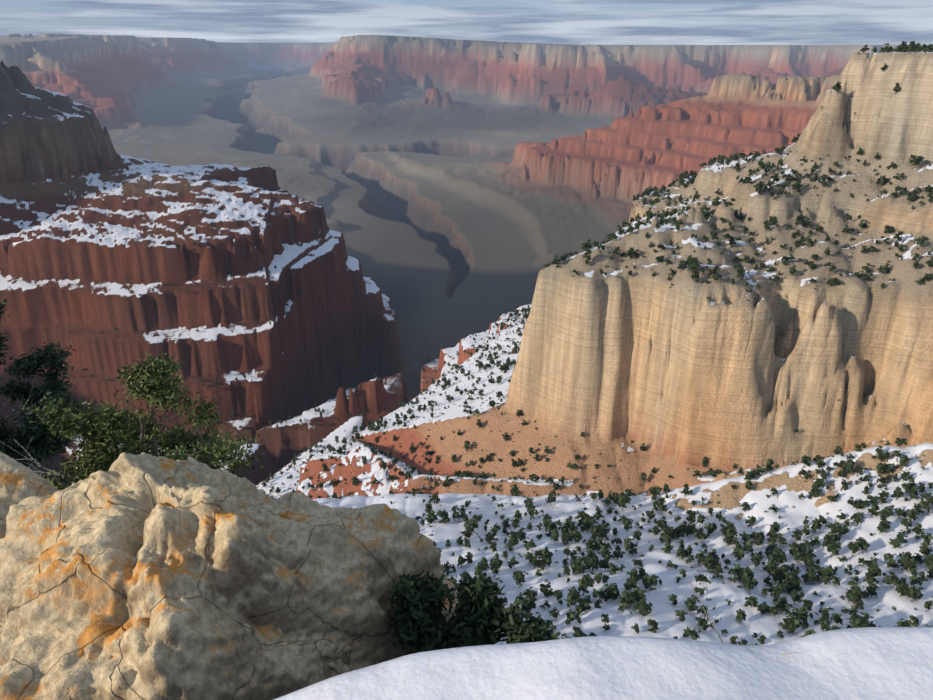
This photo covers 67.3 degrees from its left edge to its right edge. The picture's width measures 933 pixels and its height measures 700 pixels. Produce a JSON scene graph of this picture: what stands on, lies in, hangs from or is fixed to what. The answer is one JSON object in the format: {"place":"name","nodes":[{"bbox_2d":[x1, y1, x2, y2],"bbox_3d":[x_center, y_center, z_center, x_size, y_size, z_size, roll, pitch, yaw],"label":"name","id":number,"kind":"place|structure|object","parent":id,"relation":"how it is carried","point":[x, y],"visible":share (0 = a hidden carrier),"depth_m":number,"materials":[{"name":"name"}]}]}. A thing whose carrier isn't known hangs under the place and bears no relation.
{"place":"outdoors","nodes":[
{"label":"outdoors","id":0,"kind":"place"},
{"bbox_2d":[0,34,932,644],"bbox_3d":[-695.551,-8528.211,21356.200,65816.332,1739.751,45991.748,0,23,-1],"label":"canyon ground","id":1,"kind":"structure","parent":0,"point":[402,210],"depth_m":1358.80,"materials":[{"name":"beige stone"}]},
{"bbox_2d":[0,451,59,538],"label":"rim boulder","id":2,"kind":"object","parent":1,"relation":"on","point":[19,482],"visible":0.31,"depth_m":3.54,"materials":[{"name":"stone"}]},
{"bbox_2d":[0,294,89,470],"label":"pinyon tree","id":3,"kind":"object","parent":1,"relation":"on","point":[41,441],"visible":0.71,"depth_m":5.77,"materials":[{"name":"green plant"}]},
{"bbox_2d":[0,349,264,489],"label":"bush","id":4,"kind":"object","parent":1,"relation":"on","point":[109,429],"visible":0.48,"depth_m":4.54,"materials":[{"name":"green plant"}]},
{"bbox_2d":[0,452,458,699],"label":"rim boulder","id":5,"kind":"object","parent":1,"relation":"on","point":[141,576],"visible":1,"depth_m":2.59,"materials":[{"name":"stone"}]},
{"bbox_2d":[9,41,932,644],"bbox_3d":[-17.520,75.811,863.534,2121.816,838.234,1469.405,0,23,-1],"label":"shrubs","id":6,"kind":"object","parent":1,"relation":"on","point":[773,569],"visible":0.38,"depth_m":400.23,"materials":[{"name":"green plant"}]},
{"bbox_2d":[388,570,569,652],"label":"bushes","id":7,"kind":"object","parent":1,"relation":"on","point":[477,619],"visible":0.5,"depth_m":2.92,"materials":[{"name":"green plant"}]},
{"bbox_2d":[273,627,932,699],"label":"snowbank","id":8,"kind":"object","parent":1,"relation":"on","point":[879,663],"visible":1,"depth_m":1.75,"materials":[{"name":"white snow"}]},
{"bbox_2d":[689,581,797,653],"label":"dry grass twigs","id":9,"kind":"object","parent":8,"relation":"on","point":[713,625],"visible":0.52,"depth_m":1.98,"materials":[{"name":"beige plant"}]},
{"bbox_2d":[0,0,932,44],"label":"sky","id":10,"kind":"structure","parent":0,"point":[582,22],"materials":[{"name":"grey"}]}
]}

